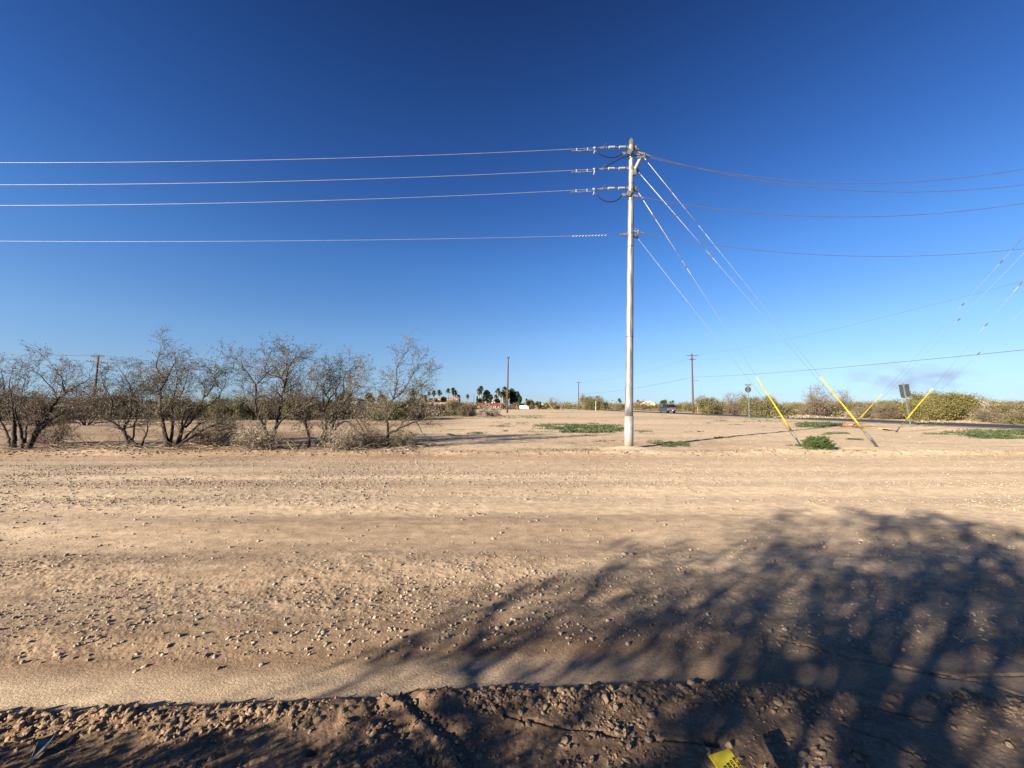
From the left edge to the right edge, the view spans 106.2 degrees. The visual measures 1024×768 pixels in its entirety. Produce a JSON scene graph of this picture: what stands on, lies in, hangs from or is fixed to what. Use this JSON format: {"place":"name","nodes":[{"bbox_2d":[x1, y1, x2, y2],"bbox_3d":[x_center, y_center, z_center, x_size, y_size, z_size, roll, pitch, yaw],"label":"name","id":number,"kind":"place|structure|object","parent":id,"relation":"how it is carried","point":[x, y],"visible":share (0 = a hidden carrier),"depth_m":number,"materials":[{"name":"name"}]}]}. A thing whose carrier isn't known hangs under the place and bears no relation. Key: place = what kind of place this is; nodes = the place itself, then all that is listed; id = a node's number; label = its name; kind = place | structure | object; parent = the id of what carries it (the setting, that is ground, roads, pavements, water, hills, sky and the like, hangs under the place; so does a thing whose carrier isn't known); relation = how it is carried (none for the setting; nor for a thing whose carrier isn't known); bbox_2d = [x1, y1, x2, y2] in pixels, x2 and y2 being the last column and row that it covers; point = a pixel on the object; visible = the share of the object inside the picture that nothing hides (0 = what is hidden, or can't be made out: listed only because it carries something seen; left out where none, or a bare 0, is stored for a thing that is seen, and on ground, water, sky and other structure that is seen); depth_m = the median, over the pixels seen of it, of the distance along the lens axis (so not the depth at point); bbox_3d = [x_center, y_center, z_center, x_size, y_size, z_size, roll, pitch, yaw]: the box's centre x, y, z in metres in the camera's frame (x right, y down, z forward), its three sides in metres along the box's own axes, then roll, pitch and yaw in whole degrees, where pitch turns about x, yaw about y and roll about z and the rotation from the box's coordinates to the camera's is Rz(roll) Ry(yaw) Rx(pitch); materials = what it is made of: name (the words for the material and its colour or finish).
{"place":"outdoors","nodes":[
{"label":"outdoors","id":0,"kind":"place"},
{"bbox_2d":[0,406,1023,767],"bbox_3d":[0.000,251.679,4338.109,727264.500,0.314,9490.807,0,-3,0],"label":"ground","id":1,"kind":"structure","parent":0,"point":[884,674],"depth_m":3.33,"materials":[{"name":"soil"}]},
{"bbox_2d":[0,389,48,419],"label":"desert shrub","id":2,"kind":"object","parent":1,"relation":"on","point":[4,412],"visible":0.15,"depth_m":42.29,"materials":[{"name":"green plant"}]},
{"bbox_2d":[3,390,79,422],"bbox_3d":[-42.121,2.122,35.203,5.093,3.109,3.383,1,-3,-18],"label":"desert shrub","id":3,"kind":"object","parent":1,"relation":"on","point":[56,409],"visible":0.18,"depth_m":34.53,"materials":[{"name":"green plant"}]},
{"bbox_2d":[30,732,56,761],"bbox_3d":[-2.155,1.666,1.766,0.048,0.043,0.124,2,-4,-31],"label":"metal scrap","id":4,"kind":"object","parent":1,"relation":"on","point":[42,745],"visible":1,"depth_m":1.77,"materials":[{"name":"metal"}]},
{"bbox_2d":[11,416,81,444],"bbox_3d":[-19.219,1.825,15.796,2.468,1.404,1.740,1,-4,-19],"label":"dry shrub","id":5,"kind":"object","parent":1,"relation":"on","point":[56,434],"visible":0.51,"depth_m":15.84,"materials":[{"name":"brown plant"}]},
{"bbox_2d":[0,340,119,448],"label":"mesquite","id":6,"kind":"object","parent":1,"relation":"on","point":[42,425],"visible":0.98,"depth_m":14.02,"materials":[{"name":"brown plant"}]},
{"bbox_2d":[46,379,115,419],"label":"desert shrub","id":7,"kind":"object","parent":1,"relation":"on","point":[83,397],"visible":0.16,"depth_m":42.60,"materials":[{"name":"green plant"}]},
{"bbox_2d":[43,376,127,425],"bbox_3d":[-34.473,1.401,31.299,4.514,4.049,4.962,-2,-4,27],"label":"desert shrub","id":8,"kind":"object","parent":1,"relation":"on","point":[92,407],"visible":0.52,"depth_m":30.85,"materials":[{"name":"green plant"}]},
{"bbox_2d":[86,355,107,393],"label":"wooden utility pole","id":9,"kind":"object","parent":1,"relation":"on","point":[98,356],"visible":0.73,"depth_m":66.12,"materials":[{"name":"brown wood"}]},
{"bbox_2d":[98,389,146,419],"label":"desert shrub","id":10,"kind":"object","parent":1,"relation":"on","point":[122,404],"visible":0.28,"depth_m":45.07,"materials":[{"name":"green plant"}]},
{"bbox_2d":[84,356,173,447],"bbox_3d":[-14.308,0.637,14.254,3.619,3.639,2.337,-2,-4,34],"label":"mesquite","id":11,"kind":"object","parent":1,"relation":"on","point":[130,416],"visible":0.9,"depth_m":14.41,"materials":[{"name":"brown plant"}]},
{"bbox_2d":[146,392,202,420],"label":"desert shrub","id":12,"kind":"object","parent":1,"relation":"on","point":[177,415],"visible":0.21,"depth_m":42.31,"materials":[{"name":"green plant"}]},
{"bbox_2d":[113,324,249,446],"bbox_3d":[-12.127,0.170,14.354,4.631,4.789,2.641,-1,-3,17],"label":"mesquite","id":13,"kind":"object","parent":1,"relation":"on","point":[179,439],"visible":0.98,"depth_m":14.22,"materials":[{"name":"brown plant"}]},
{"bbox_2d":[191,399,211,417],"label":"desert shrub","id":14,"kind":"object","parent":1,"relation":"on","point":[204,402],"visible":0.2,"depth_m":50.29,"materials":[{"name":"green plant"}]},
{"bbox_2d":[188,420,251,445],"bbox_3d":[-11.568,1.883,15.300,2.230,1.197,2.400,-2,-4,37],"label":"dry shrub","id":15,"kind":"object","parent":1,"relation":"on","point":[205,441],"visible":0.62,"depth_m":14.98,"materials":[{"name":"brown plant"}]},
{"bbox_2d":[0,424,444,450],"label":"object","id":16,"kind":"object","parent":1,"relation":"on","point":[210,446],"visible":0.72,"depth_m":13.98,"materials":[{"name":"brown plant"}]},
{"bbox_2d":[0,422,452,450],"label":"twig litter","id":17,"kind":"object","parent":1,"relation":"on","point":[63,441],"visible":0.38,"depth_m":14.00,"materials":[{"name":"wood"}]},
{"bbox_2d":[206,393,264,420],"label":"desert shrub","id":18,"kind":"object","parent":1,"relation":"on","point":[234,406],"visible":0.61,"depth_m":41.67,"materials":[{"name":"green plant"}]},
{"bbox_2d":[229,419,286,450],"bbox_3d":[-8.930,1.777,13.838,1.918,1.241,1.995,0,-3,0],"label":"dry shrub","id":19,"kind":"object","parent":1,"relation":"on","point":[261,439],"visible":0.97,"depth_m":13.56,"materials":[{"name":"beige plant"}]},
{"bbox_2d":[250,393,285,418],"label":"desert shrub","id":20,"kind":"object","parent":1,"relation":"on","point":[269,413],"visible":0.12,"depth_m":45.75,"materials":[{"name":"green plant"}]},
{"bbox_2d":[87,408,449,418],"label":"scrub floor","id":21,"kind":"structure","parent":1,"relation":"on","point":[438,413],"depth_m":51.68,"materials":[{"name":"brown plant"}]},
{"bbox_2d":[206,331,339,445],"bbox_3d":[-8.646,0.176,14.290,4.768,4.259,2.458,0,-3,0],"label":"mesquite","id":22,"kind":"object","parent":1,"relation":"on","point":[285,380],"visible":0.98,"depth_m":14.12,"materials":[{"name":"brown plant"}]},
{"bbox_2d":[270,396,308,419],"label":"desert shrub","id":23,"kind":"object","parent":1,"relation":"on","point":[287,407],"visible":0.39,"depth_m":41.88,"materials":[{"name":"green plant"}]},
{"bbox_2d":[289,394,328,417],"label":"desert shrub","id":24,"kind":"object","parent":1,"relation":"on","point":[312,405],"visible":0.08,"depth_m":52.03,"materials":[{"name":"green plant"}]},
{"bbox_2d":[97,401,524,409],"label":"distant scrub","id":25,"kind":"object","parent":1,"relation":"on","point":[514,406],"visible":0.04,"depth_m":181.48,"materials":[{"name":"green plant"}]},
{"bbox_2d":[277,343,386,447],"bbox_3d":[-6.891,0.430,14.490,4.368,4.150,2.938,0,-3,0],"label":"mesquite","id":26,"kind":"object","parent":1,"relation":"on","point":[344,397],"visible":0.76,"depth_m":14.53,"materials":[{"name":"brown plant"}]},
{"bbox_2d":[312,414,367,451],"bbox_3d":[-5.993,1.739,13.840,1.742,1.324,2.214,-1,-4,21],"label":"dry shrub","id":27,"kind":"object","parent":1,"relation":"on","point":[339,438],"visible":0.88,"depth_m":13.57,"materials":[{"name":"brown plant"}]},
{"bbox_2d":[343,389,378,412],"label":"desert shrub","id":28,"kind":"object","parent":1,"relation":"on","point":[364,403],"visible":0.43,"depth_m":61.04,"materials":[{"name":"green plant"}]},
{"bbox_2d":[358,428,393,446],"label":"dry shrub","id":29,"kind":"object","parent":1,"relation":"on","point":[384,439],"visible":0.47,"depth_m":14.59,"materials":[{"name":"brown plant"}]},
{"bbox_2d":[358,389,394,415],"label":"desert shrub","id":30,"kind":"object","parent":1,"relation":"on","point":[366,408],"visible":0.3,"depth_m":47.66,"materials":[{"name":"green plant"}]},
{"bbox_2d":[365,396,412,420],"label":"desert shrub","id":31,"kind":"object","parent":1,"relation":"on","point":[397,413],"visible":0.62,"depth_m":42.10,"materials":[{"name":"green plant"}]},
{"bbox_2d":[382,423,418,447],"bbox_3d":[-4.133,1.917,14.558,1.643,1.025,1.278,-3,-4,38],"label":"dry shrub","id":32,"kind":"object","parent":1,"relation":"on","point":[397,436],"visible":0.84,"depth_m":14.39,"materials":[{"name":"brown plant"}]},
{"bbox_2d":[353,330,456,446],"bbox_3d":[-4.036,0.127,14.267,3.228,4.606,3.127,3,-4,-38],"label":"mesquite","id":33,"kind":"object","parent":1,"relation":"on","point":[402,391],"visible":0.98,"depth_m":14.31,"materials":[{"name":"brown plant"}]},
{"bbox_2d":[405,400,427,419],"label":"desert shrub","id":34,"kind":"object","parent":1,"relation":"on","point":[422,412],"visible":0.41,"depth_m":45.66,"materials":[{"name":"green plant"}]},
{"bbox_2d":[430,403,451,414],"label":"desert shrub","id":35,"kind":"object","parent":1,"relation":"on","point":[442,407],"visible":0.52,"depth_m":71.46,"materials":[{"name":"brown plant"}]},
{"bbox_2d":[443,399,466,415],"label":"desert shrub","id":36,"kind":"object","parent":1,"relation":"on","point":[453,404],"visible":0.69,"depth_m":64.53,"materials":[{"name":"green plant"}]},
{"bbox_2d":[454,400,476,416],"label":"desert shrub","id":37,"kind":"object","parent":1,"relation":"on","point":[468,410],"visible":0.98,"depth_m":56.42,"materials":[{"name":"brown plant"}]},
{"bbox_2d":[482,390,492,402],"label":"dark pine","id":38,"kind":"object","parent":1,"relation":"on","point":[487,396],"visible":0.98,"depth_m":223.91,"materials":[{"name":"green plant"}]},
{"bbox_2d":[481,406,501,415],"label":"desert shrub","id":39,"kind":"object","parent":1,"relation":"on","point":[494,411],"visible":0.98,"depth_m":59.28,"materials":[{"name":"beige plant"}]},
{"bbox_2d":[2,421,1007,450],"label":"field stones","id":40,"kind":"object","parent":1,"relation":"on","point":[543,437],"visible":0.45,"depth_m":21.45,"materials":[{"name":"stone"}]},
{"bbox_2d":[503,390,509,408],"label":"broad tree","id":41,"kind":"object","parent":1,"relation":"on","point":[505,398],"visible":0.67,"depth_m":216.84,"materials":[{"name":"green plant"}]},
{"bbox_2d":[506,356,509,412],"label":"wooden utility pole","id":42,"kind":"object","parent":1,"relation":"on","point":[507,383],"visible":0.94,"depth_m":88.10,"materials":[{"name":"brown wood"}]},
{"bbox_2d":[0,678,1023,752],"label":"windrow clods","id":43,"kind":"object","parent":1,"relation":"on","point":[105,713],"visible":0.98,"depth_m":1.99,"materials":[{"name":"soil"}]},
{"bbox_2d":[1,687,1023,767],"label":"soil crumbs","id":44,"kind":"object","parent":1,"relation":"on","point":[651,714],"visible":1,"depth_m":1.82,"materials":[{"name":"soil"}]},
{"bbox_2d":[3,447,1023,457],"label":"berm clods","id":45,"kind":"object","parent":1,"relation":"on","point":[401,452],"visible":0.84,"depth_m":12.52,"materials":[{"name":"soil"}]},
{"bbox_2d":[509,388,521,405],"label":"broad tree","id":46,"kind":"object","parent":1,"relation":"on","point":[515,396],"visible":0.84,"depth_m":220.48,"materials":[{"name":"green plant"}]},
{"bbox_2d":[535,401,549,408],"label":"round tree","id":47,"kind":"object","parent":1,"relation":"on","point":[539,405],"visible":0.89,"depth_m":188.90,"materials":[{"name":"green plant"}]},
{"bbox_2d":[493,409,623,433],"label":"weed patch","id":48,"kind":"object","parent":1,"relation":"on","point":[574,428],"visible":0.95,"depth_m":26.23,"materials":[{"name":"plant"}]},
{"bbox_2d":[578,393,613,409],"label":"desert shrub","id":49,"kind":"object","parent":1,"relation":"on","point":[588,403],"visible":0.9,"depth_m":147.28,"materials":[{"name":"green plant"}]},
{"bbox_2d":[606,138,644,445],"bbox_3d":[4.322,-3.613,14.564,1.542,11.881,0.377,0,-3,0],"label":"steel utility pole","id":50,"kind":"object","parent":1,"relation":"on","point":[631,168],"visible":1,"depth_m":14.51,"materials":[{"name":"metal"}]},
{"bbox_2d":[0,143,622,162],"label":"overhead conductor","id":51,"kind":"object","parent":50,"relation":"attached to","point":[602,147],"visible":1,"depth_m":14.57,"materials":[{"name":"metal"}]},
{"bbox_2d":[0,186,622,205],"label":"overhead conductor","id":52,"kind":"object","parent":50,"relation":"attached to","point":[602,188],"visible":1,"depth_m":14.50,"materials":[{"name":"metal"}]},
{"bbox_2d":[33,234,606,241],"bbox_3d":[-20.959,-5.512,14.112,50.096,0.536,0.058,0,-3,-1],"label":"overhead conductor","id":53,"kind":"object","parent":50,"relation":"attached to","point":[308,240],"visible":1,"depth_m":14.29,"materials":[{"name":"metal"}]},
{"bbox_2d":[38,155,640,184],"bbox_3d":[-20.529,-8.074,14.261,50.955,1.477,0.183,0,-3,-1],"label":"overhead conductor","id":54,"kind":"object","parent":50,"relation":"attached to","point":[603,168],"visible":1,"depth_m":14.57,"materials":[{"name":"metal"}]},
{"bbox_2d":[639,240,792,435],"bbox_3d":[7.923,-1.718,14.859,6.358,7.760,0.009,0,-3,-7],"label":"guy wire","id":55,"kind":"object","parent":50,"relation":"attached to","point":[715,337],"visible":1,"depth_m":14.85,"materials":[{"name":"metal"}]},
{"bbox_2d":[638,192,799,443],"bbox_3d":[8.113,-2.404,14.894,6.637,10.048,0.110,0,-3,-7],"label":"guy wire","id":56,"kind":"object","parent":50,"relation":"attached to","point":[786,423],"visible":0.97,"depth_m":14.92,"materials":[{"name":"metal"}]},
{"bbox_2d":[639,173,864,433],"bbox_3d":[9.160,-3.035,14.637,8.647,10.395,0.048,0,-3,-1],"label":"guy wire","id":57,"kind":"object","parent":50,"relation":"attached to","point":[736,285],"visible":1,"depth_m":14.70,"materials":[{"name":"metal"}]},
{"bbox_2d":[642,155,878,446],"bbox_3d":[9.345,-3.237,14.626,8.972,11.690,0.110,0,-3,-1],"label":"guy wire","id":58,"kind":"object","parent":50,"relation":"attached to","point":[854,419],"visible":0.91,"depth_m":14.45,"materials":[{"name":"metal"}]},
{"bbox_2d":[633,230,1017,256],"bbox_3d":[12.703,-5.253,13.982,16.449,1.349,0.120,0,-3,5],"label":"slack span wire","id":59,"kind":"object","parent":50,"relation":"attached to","point":[636,231],"visible":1,"depth_m":14.12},
{"bbox_2d":[633,194,1023,216],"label":"slack span wire","id":60,"kind":"object","parent":50,"relation":"attached to","point":[637,196],"visible":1,"depth_m":14.16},
{"bbox_2d":[636,153,1022,183],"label":"slack span wire","id":61,"kind":"object","parent":50,"relation":"attached to","point":[829,182],"visible":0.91,"depth_m":14.26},
{"bbox_2d":[637,151,1023,191],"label":"slack span wire","id":62,"kind":"object","parent":50,"relation":"attached to","point":[642,153],"visible":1,"depth_m":14.25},
{"bbox_2d":[446,412,863,450],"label":"dry tufts","id":63,"kind":"object","parent":1,"relation":"on","point":[721,437],"visible":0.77,"depth_m":21.77,"materials":[{"name":"plant"}]},
{"bbox_2d":[618,413,737,450],"bbox_3d":[18.021,4.281,48.010,11.600,0.205,73.690,-1,-3,12],"label":"weed patch","id":64,"kind":"object","parent":1,"relation":"on","point":[673,443],"visible":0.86,"depth_m":15.40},
{"bbox_2d":[682,404,700,411],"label":"desert shrub","id":65,"kind":"object","parent":1,"relation":"on","point":[687,408],"visible":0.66,"depth_m":102.12,"materials":[{"name":"green plant"}]},
{"bbox_2d":[686,354,698,412],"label":"wooden utility pole","id":66,"kind":"object","parent":1,"relation":"on","point":[691,355],"visible":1,"depth_m":92.08,"materials":[{"name":"brown wood"}]},
{"bbox_2d":[708,350,1019,376],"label":"overhead wire","id":67,"kind":"object","parent":66,"relation":"attached to","point":[882,363],"visible":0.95,"depth_m":43.82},
{"bbox_2d":[694,394,729,413],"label":"desert shrub","id":68,"kind":"object","parent":1,"relation":"on","point":[710,406],"visible":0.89,"depth_m":76.45,"materials":[{"name":"green plant"}]},
{"bbox_2d":[709,749,742,767],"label":"gas line marker","id":69,"kind":"object","parent":1,"relation":"on","point":[726,758],"visible":1,"depth_m":1.53,"materials":[{"name":"plastic"}]},
{"bbox_2d":[718,390,744,414],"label":"desert shrub","id":70,"kind":"object","parent":1,"relation":"on","point":[736,404],"visible":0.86,"depth_m":65.65,"materials":[{"name":"brown plant"}]},
{"bbox_2d":[745,384,750,417],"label":"stop sign","id":71,"kind":"object","parent":1,"relation":"on","point":[748,389],"visible":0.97,"depth_m":48.38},
{"bbox_2d":[737,392,795,416],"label":"desert shrub","id":72,"kind":"object","parent":1,"relation":"on","point":[758,407],"visible":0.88,"depth_m":60.53,"materials":[{"name":"green plant"}]},
{"bbox_2d":[550,400,1023,408],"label":"distant scrub","id":73,"kind":"object","parent":1,"relation":"on","point":[565,405],"visible":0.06,"depth_m":250.72,"materials":[{"name":"green plant"}]},
{"bbox_2d":[707,415,871,427],"bbox_3d":[28.333,4.102,45.671,11.803,0.410,37.834,-1,-4,21],"label":"weed patch","id":74,"kind":"object","parent":1,"relation":"on","point":[816,424],"visible":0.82,"depth_m":30.75,"materials":[{"name":"plant"}]},
{"bbox_2d":[793,398,811,415],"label":"desert shrub","id":75,"kind":"object","parent":1,"relation":"on","point":[805,411],"visible":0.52,"depth_m":64.48,"materials":[{"name":"brown plant"}]},
{"bbox_2d":[800,435,836,449],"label":"green bush","id":76,"kind":"object","parent":1,"relation":"on","point":[820,442],"visible":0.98,"depth_m":13.53,"materials":[{"name":"green plant"}]},
{"bbox_2d":[799,383,847,416],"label":"desert shrub","id":77,"kind":"object","parent":1,"relation":"on","point":[820,408],"visible":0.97,"depth_m":55.42,"materials":[{"name":"brown plant"}]},
{"bbox_2d":[633,408,1021,420],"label":"roadside brush","id":78,"kind":"object","parent":1,"relation":"on","point":[682,410],"visible":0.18,"depth_m":66.18,"materials":[{"name":"green plant"}]},
{"bbox_2d":[783,444,883,450],"bbox_3d":[12.057,2.297,13.866,5.032,0.197,2.476,0,-3,0],"label":"weed patch","id":79,"kind":"object","parent":1,"relation":"on","point":[805,446],"visible":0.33,"depth_m":13.48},
{"bbox_2d":[822,387,858,414],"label":"desert shrub","id":80,"kind":"object","parent":1,"relation":"on","point":[842,398],"visible":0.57,"depth_m":57.45,"materials":[{"name":"brown plant"}]},
{"bbox_2d":[700,412,1001,422],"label":"dry grass","id":81,"kind":"structure","parent":1,"relation":"on","point":[969,421],"depth_m":41.56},
{"bbox_2d":[843,399,879,417],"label":"desert shrub","id":82,"kind":"object","parent":1,"relation":"on","point":[867,413],"visible":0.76,"depth_m":49.55,"materials":[{"name":"brown plant"}]},
{"bbox_2d":[872,398,900,409],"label":"desert shrub","id":83,"kind":"object","parent":1,"relation":"on","point":[889,402],"visible":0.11,"depth_m":66.47,"materials":[{"name":"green plant"}]},
{"bbox_2d":[870,403,904,419],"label":"desert shrub","id":84,"kind":"object","parent":1,"relation":"on","point":[886,412],"visible":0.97,"depth_m":45.75,"materials":[{"name":"brown plant"}]},
{"bbox_2d":[899,383,910,425],"bbox_3d":[30.741,1.659,30.016,0.909,3.477,0.067,0,-3,0],"label":"speed sign","id":85,"kind":"object","parent":1,"relation":"on","point":[904,389],"visible":0.89,"depth_m":30.09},
{"bbox_2d":[896,388,991,420],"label":"desert shrub","id":86,"kind":"object","parent":1,"relation":"on","point":[940,407],"visible":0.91,"depth_m":41.03,"materials":[{"name":"green plant"}]},
{"bbox_2d":[921,424,1023,438],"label":"weed patch","id":87,"kind":"object","parent":1,"relation":"on","point":[990,434],"visible":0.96,"depth_m":20.63,"materials":[{"name":"plant"}]},
{"bbox_2d":[931,393,1017,420],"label":"desert shrub","id":88,"kind":"object","parent":1,"relation":"on","point":[971,402],"visible":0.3,"depth_m":40.40,"materials":[{"name":"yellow plant"}]},
{"bbox_2d":[968,403,1005,422],"bbox_3d":[45.767,2.736,36.524,3.895,1.970,3.543,2,-4,-31],"label":"desert shrub","id":89,"kind":"object","parent":1,"relation":"on","point":[984,414],"visible":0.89,"depth_m":36.73,"materials":[{"name":"brown plant"}]},
{"bbox_2d":[965,397,1014,420],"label":"desert shrub","id":90,"kind":"object","parent":1,"relation":"on","point":[981,402],"visible":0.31,"depth_m":40.24,"materials":[{"name":"brown plant"}]},
{"bbox_2d":[978,399,1022,416],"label":"desert shrub","id":91,"kind":"object","parent":1,"relation":"on","point":[1012,410],"visible":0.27,"depth_m":39.28,"materials":[{"name":"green plant"}]},
{"bbox_2d":[990,409,1023,424],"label":"desert shrub","id":92,"kind":"object","parent":1,"relation":"on","point":[1017,421],"visible":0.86,"depth_m":33.81,"materials":[{"name":"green plant"}]},
{"bbox_2d":[990,400,1023,423],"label":"desert shrub","id":93,"kind":"object","parent":1,"relation":"on","point":[1005,418],"visible":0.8,"depth_m":33.82,"materials":[{"name":"brown plant"}]},
{"bbox_2d":[1003,399,1023,413],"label":"desert shrub","id":94,"kind":"object","parent":1,"relation":"on","point":[1019,405],"visible":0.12,"depth_m":46.65,"materials":[{"name":"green plant"}]},
{"bbox_3d":[21.012,-3.670,13.219,1.542,11.881,0.377,2,-4,-35],"label":"steel utility pole","id":95,"kind":"object","parent":1,"relation":"on","visible":0},
{"bbox_2d":[852,237,1023,426],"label":"guy wire","id":96,"kind":"object","parent":95,"relation":"attached to","point":[928,342],"visible":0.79,"depth_m":22.35,"materials":[{"name":"metal"}]},
{"bbox_2d":[895,280,1023,431],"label":"guy wire","id":97,"kind":"object","parent":95,"relation":"attached to","point":[943,375],"visible":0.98,"depth_m":20.91,"materials":[{"name":"metal"}]},
{"bbox_2d":[0,531,1023,672],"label":"gravel","id":98,"kind":"structure","parent":0,"point":[347,644],"depth_m":2.92,"materials":[{"name":"gravel"}]},
{"bbox_2d":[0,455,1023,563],"bbox_3d":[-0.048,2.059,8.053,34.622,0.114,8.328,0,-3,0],"label":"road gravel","id":99,"kind":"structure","parent":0,"point":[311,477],"depth_m":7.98,"materials":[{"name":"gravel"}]},
{"bbox_2d":[0,0,1023,405],"label":"sky","id":100,"kind":"structure","parent":0,"point":[839,93],"materials":[{"name":"blue"}]},
{"bbox_2d":[535,407,1023,429],"bbox_3d":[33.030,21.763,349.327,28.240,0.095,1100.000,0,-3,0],"label":"paved road","id":101,"kind":"structure","parent":0,"point":[982,425],"depth_m":39.51,"materials":[{"name":"asphalt"}]},
{"bbox_2d":[659,404,675,412],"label":"parked suv","id":102,"kind":"object","parent":101,"relation":"on","point":[665,408],"visible":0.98,"depth_m":85.91,"materials":[{"name":"grey paint"}]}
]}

